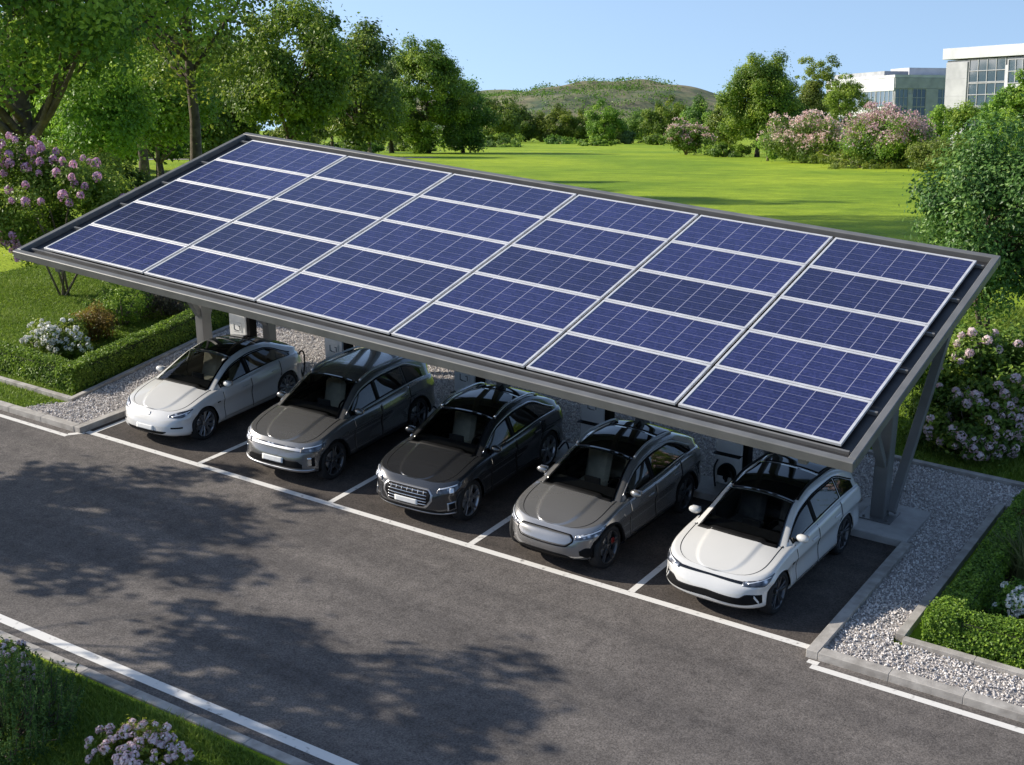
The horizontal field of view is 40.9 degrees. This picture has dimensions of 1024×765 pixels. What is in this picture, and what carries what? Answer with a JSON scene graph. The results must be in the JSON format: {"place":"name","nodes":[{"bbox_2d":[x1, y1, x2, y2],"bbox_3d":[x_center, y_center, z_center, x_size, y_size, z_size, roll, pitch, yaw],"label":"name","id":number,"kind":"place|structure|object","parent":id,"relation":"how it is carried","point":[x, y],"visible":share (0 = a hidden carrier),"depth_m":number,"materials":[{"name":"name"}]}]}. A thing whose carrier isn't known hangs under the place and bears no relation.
{"place":"outdoors","nodes":[
{"label":"outdoors","id":0,"kind":"place"},
{"bbox_2d":[0,264,229,406],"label":"grass","id":1,"kind":"structure","parent":0,"point":[31,314],"depth_m":35.11,"materials":[{"name":"green plant"}]},
{"bbox_2d":[0,652,282,764],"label":"grass","id":2,"kind":"structure","parent":0,"point":[104,706],"depth_m":17.23,"materials":[{"name":"green plant"}]},
{"bbox_2d":[0,639,45,686],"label":"pink flower bush","id":3,"kind":"object","parent":2,"relation":"on","point":[21,645],"visible":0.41,"depth_m":18.11,"materials":[{"name":"green plant"}]},
{"bbox_2d":[413,90,518,110],"bbox_3d":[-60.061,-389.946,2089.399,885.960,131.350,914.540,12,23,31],"label":"hill","id":4,"kind":"structure","parent":0,"point":[491,91],"depth_m":1985.11,"materials":[{"name":"green plant"}]},
{"bbox_2d":[86,398,895,644],"bbox_3d":[-1.038,1.806,24.661,15.110,0.001,3.860,12,23,31],"label":"parking surface","id":5,"kind":"object","parent":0,"point":[823,590],"visible":0.32,"depth_m":22.74,"materials":[{"name":"grey asphalt"}]},
{"bbox_2d":[125,334,302,439],"bbox_3d":[-5.995,-0.071,27.857,1.985,1.426,4.105,11,22,29],"label":"white fastback car","id":6,"kind":"object","parent":5,"relation":"on","point":[199,391],"visible":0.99,"depth_m":27.24,"materials":[{"name":"paint"}]},
{"bbox_2d":[246,346,434,479],"bbox_3d":[-3.193,0.436,26.176,2.005,1.590,4.316,11,22,29],"label":"grey suv car","id":7,"kind":"object","parent":5,"relation":"on","point":[322,419],"visible":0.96,"depth_m":25.50,"materials":[{"name":"paint"}]},
{"bbox_2d":[376,382,563,520],"bbox_3d":[-0.673,1.033,24.523,1.985,1.565,4.244,11,22,29],"label":"charcoal suv car","id":8,"kind":"object","parent":5,"relation":"on","point":[458,455],"visible":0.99,"depth_m":23.82,"materials":[{"name":"paint"}]},
{"bbox_2d":[509,418,701,568],"bbox_3d":[1.642,1.630,22.858,1.975,1.549,4.156,13,23,33],"label":"silver crossover car","id":9,"kind":"object","parent":5,"relation":"on","point":[597,496],"visible":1,"depth_m":22.18,"materials":[{"name":"paint"}]},
{"bbox_2d":[666,452,861,613],"bbox_3d":[3.978,2.171,21.432,1.995,1.479,4.054,13,23,33],"label":"white hatchback car","id":10,"kind":"object","parent":5,"relation":"on","point":[762,532],"visible":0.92,"depth_m":20.76,"materials":[{"name":"paint"}]},
{"bbox_2d":[0,410,1023,764],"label":"road","id":11,"kind":"structure","parent":0,"point":[356,638],"depth_m":19.41,"materials":[{"name":"grey asphalt"}]},
{"bbox_2d":[0,414,1023,764],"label":"road markings","id":12,"kind":"object","parent":11,"relation":"on","point":[204,704],"visible":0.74,"depth_m":19.61,"materials":[{"name":"paint"}]},
{"bbox_2d":[0,131,1023,764],"bbox_3d":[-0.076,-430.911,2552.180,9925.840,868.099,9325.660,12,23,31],"label":"lawn","id":13,"kind":"structure","parent":0,"point":[868,201],"depth_m":93.32,"materials":[{"name":"green plant"}]},
{"bbox_2d":[0,635,87,764],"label":"conifer shrub","id":14,"kind":"object","parent":13,"relation":"on","point":[33,700],"visible":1,"depth_m":17.05,"materials":[{"name":"green plant"}]},
{"bbox_2d":[0,18,97,165],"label":"grove tree","id":15,"kind":"object","parent":13,"relation":"on","point":[34,114],"visible":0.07,"depth_m":83.86,"materials":[{"name":"green plant"}]},
{"bbox_2d":[18,312,105,357],"bbox_3d":[-10.195,-1.073,31.515,2.063,0.953,1.738,12,23,31],"label":"white flower bush","id":16,"kind":"object","parent":13,"relation":"on","point":[69,336],"visible":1,"depth_m":31.07,"materials":[{"name":"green plant"}]},
{"bbox_2d":[0,400,125,432],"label":"kerb","id":17,"kind":"structure","parent":13,"relation":"on","point":[61,422],"depth_m":27.49,"materials":[{"name":"concrete"}]},
{"bbox_2d":[0,118,160,296],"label":"lilac bush","id":18,"kind":"object","parent":13,"relation":"on","point":[42,176],"visible":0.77,"depth_m":34.57,"materials":[{"name":"green plant"}]},
{"bbox_2d":[69,299,121,343],"bbox_3d":[-9.893,-1.483,32.489,1.321,1.071,1.206,1,19,3],"label":"rust shrub","id":19,"kind":"object","parent":13,"relation":"on","point":[102,321],"visible":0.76,"depth_m":32.27,"materials":[{"name":"brown plant"}]},
{"bbox_2d":[31,63,175,163],"bbox_3d":[-17.391,-10.384,57.640,6.492,6.869,6.259,1,19,3],"label":"tree","id":20,"kind":"object","parent":13,"relation":"on","point":[116,125],"visible":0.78,"depth_m":56.39,"materials":[{"name":"green plant"}]},
{"bbox_2d":[65,131,158,217],"bbox_3d":[-11.788,-5.579,40.669,3.529,3.823,3.613,12,23,31],"label":"green bush","id":21,"kind":"object","parent":13,"relation":"on","point":[139,176],"visible":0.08,"depth_m":40.55,"materials":[{"name":"green plant"}]},
{"bbox_2d":[0,308,228,393],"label":"box hedge","id":22,"kind":"object","parent":13,"relation":"on","point":[95,367],"visible":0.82,"depth_m":30.14,"materials":[{"name":"green plant"}]},
{"bbox_2d":[0,324,229,401],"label":"edging","id":23,"kind":"object","parent":13,"relation":"on","point":[46,392],"visible":0.45,"depth_m":29.61,"materials":[{"name":"concrete"}]},
{"bbox_2d":[81,282,162,325],"bbox_3d":[-9.523,-2.018,33.774,1.792,1.234,1.843,12,23,31],"label":"yellow green shrub","id":24,"kind":"object","parent":13,"relation":"on","point":[138,303],"visible":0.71,"depth_m":33.53,"materials":[{"name":"green plant"}]},
{"bbox_2d":[78,710,195,764],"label":"pink flower bush","id":25,"kind":"object","parent":13,"relation":"on","point":[142,742],"visible":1,"depth_m":16.26,"materials":[{"name":"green plant"}]},
{"bbox_2d":[37,0,243,180],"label":"broadleaf tree","id":26,"kind":"object","parent":13,"relation":"on","point":[145,163],"visible":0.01,"depth_m":74.99,"materials":[{"name":"green plant"}]},
{"bbox_2d":[0,0,300,235],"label":"broadleaf tree","id":27,"kind":"object","parent":13,"relation":"on","point":[70,35],"visible":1,"depth_m":41.50,"materials":[{"name":"green plant"}]},
{"bbox_2d":[0,630,311,764],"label":"kerb","id":28,"kind":"structure","parent":13,"relation":"on","point":[240,738],"depth_m":17.81,"materials":[{"name":"concrete"}]},
{"bbox_2d":[88,35,237,176],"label":"grove tree","id":29,"kind":"object","parent":13,"relation":"on","point":[174,155],"visible":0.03,"depth_m":100.72,"materials":[{"name":"green plant"}]},
{"bbox_2d":[137,291,189,318],"bbox_3d":[-8.624,-2.130,34.438,1.810,1.017,1.778,6,20,16],"label":"plum shrub","id":30,"kind":"object","parent":13,"relation":"on","point":[171,305],"visible":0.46,"depth_m":34.05,"materials":[{"name":"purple plant"}]},
{"bbox_2d":[103,39,232,175],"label":"tree","id":31,"kind":"object","parent":13,"relation":"on","point":[174,132],"visible":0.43,"depth_m":66.31,"materials":[{"name":"green plant"}]},
{"bbox_2d":[82,0,356,159],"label":"broadleaf tree","id":32,"kind":"object","parent":13,"relation":"on","point":[189,72],"visible":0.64,"depth_m":58.90,"materials":[{"name":"green plant"}]},
{"bbox_2d":[200,26,281,153],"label":"grove tree","id":33,"kind":"object","parent":13,"relation":"on","point":[219,136],"visible":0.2,"depth_m":116.90,"materials":[{"name":"green plant"}]},
{"bbox_2d":[210,0,374,142],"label":"broadleaf tree","id":34,"kind":"object","parent":13,"relation":"on","point":[304,105],"visible":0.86,"depth_m":82.18,"materials":[{"name":"green plant"}]},
{"bbox_2d":[263,124,334,145],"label":"undergrowth shrub","id":35,"kind":"object","parent":13,"relation":"on","point":[278,133],"visible":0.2,"depth_m":163.16,"materials":[{"name":"green plant"}]},
{"bbox_2d":[321,140,385,152],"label":"shrub","id":36,"kind":"object","parent":13,"relation":"on","point":[379,148],"visible":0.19,"depth_m":187.87,"materials":[{"name":"green plant"}]},
{"bbox_2d":[296,12,417,152],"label":"tree","id":37,"kind":"object","parent":13,"relation":"on","point":[375,110],"visible":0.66,"depth_m":95.25,"materials":[{"name":"green plant"}]},
{"bbox_2d":[336,68,415,152],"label":"tall tree","id":38,"kind":"object","parent":13,"relation":"on","point":[397,119],"visible":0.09,"depth_m":175.44,"materials":[{"name":"green plant"}]},
{"bbox_2d":[368,46,427,152],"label":"poplar tree","id":39,"kind":"object","parent":13,"relation":"on","point":[388,73],"visible":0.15,"depth_m":207.17,"materials":[{"name":"green plant"}]},
{"bbox_2d":[386,141,437,150],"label":"shrub","id":40,"kind":"object","parent":13,"relation":"on","point":[402,147],"visible":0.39,"depth_m":229.29,"materials":[{"name":"green plant"}]},
{"bbox_2d":[389,32,489,153],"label":"poplar tree","id":41,"kind":"object","parent":13,"relation":"on","point":[436,69],"visible":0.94,"depth_m":203.06,"materials":[{"name":"green plant"}]},
{"bbox_2d":[435,74,504,152],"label":"broadleaf tree","id":42,"kind":"object","parent":13,"relation":"on","point":[471,136],"visible":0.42,"depth_m":211.97,"materials":[{"name":"green plant"}]},
{"bbox_2d":[475,133,524,146],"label":"shrub","id":43,"kind":"object","parent":13,"relation":"on","point":[501,139],"visible":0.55,"depth_m":286.10,"materials":[{"name":"green plant"}]},
{"bbox_2d":[477,93,524,138],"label":"park tree","id":44,"kind":"object","parent":13,"relation":"on","point":[509,123],"visible":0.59,"depth_m":368.03,"materials":[{"name":"green plant"}]},
{"bbox_2d":[25,322,1023,706],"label":"gravel","id":45,"kind":"structure","parent":13,"relation":"on","point":[907,566],"depth_m":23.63,"materials":[{"name":"grey gravel"}]},
{"bbox_2d":[222,358,930,546],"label":"plinth","id":46,"kind":"structure","parent":45,"relation":"on","point":[906,524],"depth_m":22.84,"materials":[{"name":"concrete"}]},
{"bbox_2d":[229,313,304,376],"bbox_3d":[-5.263,-0.849,29.628,2.344,1.788,0.421,15,24,36],"label":"charging post","id":47,"kind":"object","parent":46,"relation":"on","point":[241,325],"visible":0.38,"depth_m":29.97,"materials":[{"name":"white plastic"}]},
{"bbox_2d":[301,338,353,383],"bbox_3d":[-4.060,-0.577,28.817,1.544,1.760,0.505,5,20,13],"label":"charging post","id":48,"kind":"object","parent":46,"relation":"on","point":[333,347],"visible":0.16,"depth_m":28.60,"materials":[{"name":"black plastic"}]},
{"bbox_2d":[427,371,485,408],"bbox_3d":[-1.187,0.007,27.128,1.319,1.736,0.455,12,23,31],"label":"charging post","id":49,"kind":"object","parent":46,"relation":"on","point":[462,380],"visible":0.16,"depth_m":26.92,"materials":[{"name":"black plastic"}]},
{"bbox_2d":[13,132,1000,524],"bbox_3d":[-0.819,-1.216,25.988,17.564,4.555,6.850,12,23,31],"label":"solar carport","id":50,"kind":"object","parent":46,"relation":"on","point":[805,344],"visible":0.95,"depth_m":24.10,"materials":[{"name":"grey paint"}]},
{"bbox_2d":[558,403,614,448],"bbox_3d":[1.161,0.552,25.631,1.520,1.766,0.462,7,21,19],"label":"charging post","id":51,"kind":"object","parent":46,"relation":"on","point":[591,416],"visible":0.35,"depth_m":25.46,"materials":[{"name":"black plastic"}]},
{"bbox_2d":[713,438,752,485],"bbox_3d":[3.856,1.123,24.022,0.604,1.771,0.427,12,23,31],"label":"charging post","id":52,"kind":"object","parent":46,"relation":"on","point":[733,459],"visible":0.48,"depth_m":24.07,"materials":[{"name":"white plastic"}]},
{"bbox_2d":[510,102,544,141],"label":"park tree","id":53,"kind":"object","parent":13,"relation":"on","point":[528,131],"visible":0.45,"depth_m":400.06,"materials":[{"name":"green plant"}]},
{"bbox_2d":[530,103,573,141],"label":"park tree","id":54,"kind":"object","parent":13,"relation":"on","point":[548,126],"visible":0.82,"depth_m":399.22,"materials":[{"name":"green plant"}]},
{"bbox_2d":[543,134,583,143],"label":"shrub","id":55,"kind":"object","parent":13,"relation":"on","point":[550,138],"visible":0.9,"depth_m":346.02,"materials":[{"name":"green plant"}]},
{"bbox_2d":[563,108,589,139],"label":"park tree","id":56,"kind":"object","parent":13,"relation":"on","point":[577,131],"visible":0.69,"depth_m":400.05,"materials":[{"name":"green plant"}]},
{"bbox_2d":[573,137,616,145],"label":"shrub","id":57,"kind":"object","parent":13,"relation":"on","point":[594,142],"visible":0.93,"depth_m":303.97,"materials":[{"name":"green plant"}]},
{"bbox_2d":[584,98,631,143],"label":"park tree","id":58,"kind":"object","parent":13,"relation":"on","point":[608,120],"visible":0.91,"depth_m":343.78,"materials":[{"name":"green plant"}]},
{"bbox_2d":[615,130,636,143],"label":"shrub","id":59,"kind":"object","parent":13,"relation":"on","point":[626,137],"visible":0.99,"depth_m":345.47,"materials":[{"name":"green plant"}]},
{"bbox_2d":[615,111,652,142],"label":"park tree","id":60,"kind":"object","parent":13,"relation":"on","point":[633,122],"visible":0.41,"depth_m":368.90,"materials":[{"name":"green plant"}]},
{"bbox_2d":[256,320,1023,488],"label":"edging","id":61,"kind":"object","parent":13,"relation":"on","point":[971,474],"visible":0.09,"depth_m":24.92,"materials":[{"name":"concrete"}]},
{"bbox_2d":[640,132,666,144],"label":"shrub","id":62,"kind":"object","parent":13,"relation":"on","point":[654,139],"visible":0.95,"depth_m":322.91,"materials":[{"name":"green plant"}]},
{"bbox_2d":[636,100,672,143],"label":"park tree","id":63,"kind":"object","parent":13,"relation":"on","point":[650,120],"visible":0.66,"depth_m":343.09,"materials":[{"name":"green plant"}]},
{"bbox_2d":[655,94,687,143],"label":"park tree","id":64,"kind":"object","parent":13,"relation":"on","point":[676,112],"visible":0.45,"depth_m":343.14,"materials":[{"name":"green plant"}]},
{"bbox_2d":[659,117,716,154],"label":"flowering shrub","id":65,"kind":"object","parent":13,"relation":"on","point":[679,135],"visible":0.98,"depth_m":193.31,"materials":[{"name":"green plant"}]},
{"bbox_2d":[678,92,712,137],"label":"park tree","id":66,"kind":"object","parent":13,"relation":"on","point":[695,111],"visible":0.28,"depth_m":300.49,"materials":[{"name":"green plant"}]},
{"bbox_2d":[701,103,733,145],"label":"park tree","id":67,"kind":"object","parent":13,"relation":"on","point":[705,114],"visible":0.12,"depth_m":283.85,"materials":[{"name":"green plant"}]},
{"bbox_2d":[702,92,743,153],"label":"garden tree","id":68,"kind":"object","parent":13,"relation":"on","point":[715,118],"visible":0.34,"depth_m":201.03,"materials":[{"name":"green plant"}]},
{"bbox_2d":[697,141,753,156],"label":"clipped bush","id":69,"kind":"object","parent":13,"relation":"on","point":[739,150],"visible":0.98,"depth_m":180.30,"materials":[{"name":"green plant"}]},
{"bbox_2d":[706,48,803,156],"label":"garden tree","id":70,"kind":"object","parent":13,"relation":"on","point":[751,83],"visible":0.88,"depth_m":176.30,"materials":[{"name":"green plant"}]},
{"bbox_2d":[754,130,777,160],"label":"shrub","id":71,"kind":"object","parent":13,"relation":"on","point":[773,157],"visible":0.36,"depth_m":157.16,"materials":[{"name":"green plant"}]},
{"bbox_2d":[732,92,810,154],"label":"garden tree","id":72,"kind":"object","parent":13,"relation":"on","point":[795,113],"visible":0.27,"depth_m":176.44,"materials":[{"name":"green plant"}]},
{"bbox_2d":[755,106,852,162],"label":"flowering shrub","id":73,"kind":"object","parent":13,"relation":"on","point":[820,138],"visible":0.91,"depth_m":145.92,"materials":[{"name":"pink plant"}]},
{"bbox_2d":[797,73,831,149],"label":"garden tree","id":74,"kind":"object","parent":13,"relation":"on","point":[812,94],"visible":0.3,"depth_m":184.31,"materials":[{"name":"green plant"}]},
{"bbox_2d":[794,52,841,117],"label":"garden tree","id":75,"kind":"object","parent":13,"relation":"on","point":[826,75],"visible":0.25,"depth_m":227.30,"materials":[{"name":"green plant"}]},
{"bbox_2d":[822,72,875,149],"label":"garden tree","id":76,"kind":"object","parent":13,"relation":"on","point":[847,93],"visible":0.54,"depth_m":208.45,"materials":[{"name":"green plant"}]},
{"bbox_2d":[807,148,909,168],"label":"ground shrub","id":77,"kind":"object","parent":13,"relation":"on","point":[839,163],"visible":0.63,"depth_m":127.59,"materials":[{"name":"green plant"}]},
{"bbox_2d":[826,68,945,147],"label":"office building","id":78,"kind":"structure","parent":13,"relation":"on","point":[920,90],"depth_m":254.78,"materials":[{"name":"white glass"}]},
{"bbox_2d":[858,91,875,107],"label":"window","id":79,"kind":"structure","parent":78,"relation":"in","point":[872,94],"depth_m":261.16,"materials":[{"name":"blue glass"}]},
{"bbox_2d":[875,91,892,106],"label":"window","id":80,"kind":"structure","parent":78,"relation":"in","point":[881,96],"depth_m":256.71,"materials":[{"name":"blue glass"}]},
{"bbox_2d":[895,89,908,106],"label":"window","id":81,"kind":"structure","parent":78,"relation":"in","point":[901,95],"depth_m":253.38,"materials":[{"name":"blue glass"}]},
{"bbox_2d":[912,107,924,121],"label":"window","id":82,"kind":"structure","parent":78,"relation":"in","point":[921,110],"depth_m":254.74,"materials":[{"name":"blue glass"}]},
{"bbox_2d":[912,89,925,106],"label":"window","id":83,"kind":"structure","parent":78,"relation":"in","point":[919,95],"depth_m":254.24,"materials":[{"name":"blue glass"}]},
{"bbox_2d":[937,89,944,105],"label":"window","id":84,"kind":"structure","parent":78,"relation":"in","point":[941,92],"depth_m":255.30,"materials":[{"name":"blue glass"}]},
{"bbox_2d":[831,100,945,168],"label":"flowering shrub","id":85,"kind":"object","parent":13,"relation":"on","point":[894,133],"visible":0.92,"depth_m":127.13,"materials":[{"name":"pink plant"}]},
{"bbox_2d":[806,542,1023,722],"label":"kerb","id":86,"kind":"structure","parent":13,"relation":"on","point":[816,649],"depth_m":18.63,"materials":[{"name":"concrete"}]},
{"bbox_2d":[899,132,979,173],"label":"shrub","id":87,"kind":"object","parent":13,"relation":"on","point":[918,154],"visible":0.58,"depth_m":110.67,"materials":[{"name":"green plant"}]},
{"bbox_2d":[925,104,961,142],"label":"young tree","id":88,"kind":"object","parent":13,"relation":"on","point":[936,116],"visible":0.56,"depth_m":133.51,"materials":[{"name":"green plant"}]},
{"bbox_2d":[895,503,1023,679],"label":"edging","id":89,"kind":"object","parent":13,"relation":"on","point":[913,620],"visible":0.76,"depth_m":19.91,"materials":[{"name":"concrete"}]},
{"bbox_2d":[896,93,1023,329],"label":"garden tree","id":90,"kind":"object","parent":13,"relation":"on","point":[994,186],"visible":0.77,"depth_m":31.30,"materials":[{"name":"green plant"}]},
{"bbox_2d":[899,373,1023,469],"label":"rhododendron","id":91,"kind":"object","parent":13,"relation":"on","point":[993,424],"visible":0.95,"depth_m":25.30,"materials":[{"name":"green plant"}]},
{"bbox_2d":[942,96,982,147],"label":"young tree","id":92,"kind":"object","parent":13,"relation":"on","point":[965,112],"visible":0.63,"depth_m":127.05,"materials":[{"name":"green plant"}]},
{"bbox_2d":[902,312,1023,462],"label":"rhododendron","id":93,"kind":"object","parent":13,"relation":"on","point":[975,355],"visible":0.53,"depth_m":25.98,"materials":[{"name":"green plant"}]},
{"bbox_2d":[943,43,1023,155],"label":"office building","id":94,"kind":"structure","parent":13,"relation":"on","point":[978,72],"depth_m":187.83,"materials":[{"name":"white concrete"}]},
{"bbox_2d":[967,82,1004,105],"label":"window","id":95,"kind":"structure","parent":94,"relation":"in","point":[979,90],"depth_m":187.74,"materials":[{"name":"blue glass"}]},
{"bbox_2d":[968,57,1006,82],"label":"window","id":96,"kind":"structure","parent":94,"relation":"in","point":[988,69],"depth_m":186.60,"materials":[{"name":"blue glass"}]},
{"bbox_2d":[1007,58,1023,83],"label":"window","id":97,"kind":"structure","parent":94,"relation":"in","point":[1013,64],"depth_m":182.32,"materials":[{"name":"blue glass"}]},
{"bbox_2d":[973,81,1022,157],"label":"bright tree","id":98,"kind":"object","parent":13,"relation":"on","point":[996,102],"visible":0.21,"depth_m":113.96,"materials":[{"name":"green plant"}]},
{"bbox_2d":[983,572,1021,619],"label":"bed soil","id":99,"kind":"structure","parent":13,"relation":"on","point":[1008,580],"depth_m":20.82,"materials":[{"name":"brown soil"}]},
{"bbox_2d":[920,489,1023,668],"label":"box hedge","id":100,"kind":"object","parent":99,"relation":"on","point":[956,617],"visible":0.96,"depth_m":19.31,"materials":[{"name":"green plant"}]},
{"bbox_2d":[979,512,1023,580],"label":"ornamental grass","id":101,"kind":"object","parent":99,"relation":"on","point":[1018,566],"depth_m":21.04,"materials":[{"name":"green plant"}]},
{"bbox_2d":[981,575,1023,620],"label":"white flower bush","id":102,"kind":"object","parent":99,"relation":"on","point":[1009,601],"visible":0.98,"depth_m":19.74,"materials":[{"name":"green plant"}]},
{"bbox_2d":[996,68,1023,155],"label":"bright tree","id":103,"kind":"object","parent":13,"relation":"on","point":[1013,98],"visible":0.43,"depth_m":96.41,"materials":[{"name":"green plant"}]},
{"bbox_2d":[0,0,1023,130],"label":"sky","id":104,"kind":"structure","parent":0,"point":[506,44],"materials":[{"name":"blue"}]},
{"bbox_2d":[422,79,720,130],"bbox_3d":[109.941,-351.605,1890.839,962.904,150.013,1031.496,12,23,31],"label":"hill","id":105,"kind":"structure","parent":0,"point":[684,94],"depth_m":1684.46,"materials":[{"name":"green plant"}]},
{"bbox_2d":[421,73,689,130],"bbox_3d":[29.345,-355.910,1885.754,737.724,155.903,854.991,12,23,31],"label":"hill scrub","id":106,"kind":"object","parent":105,"relation":"on","point":[534,88],"visible":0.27,"depth_m":1706.51,"materials":[{"name":"green plant"}]},
{"bbox_2d":[870,301,1023,481],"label":"grass","id":107,"kind":"structure","parent":0,"point":[929,456],"depth_m":25.89,"materials":[{"name":"green plant"}]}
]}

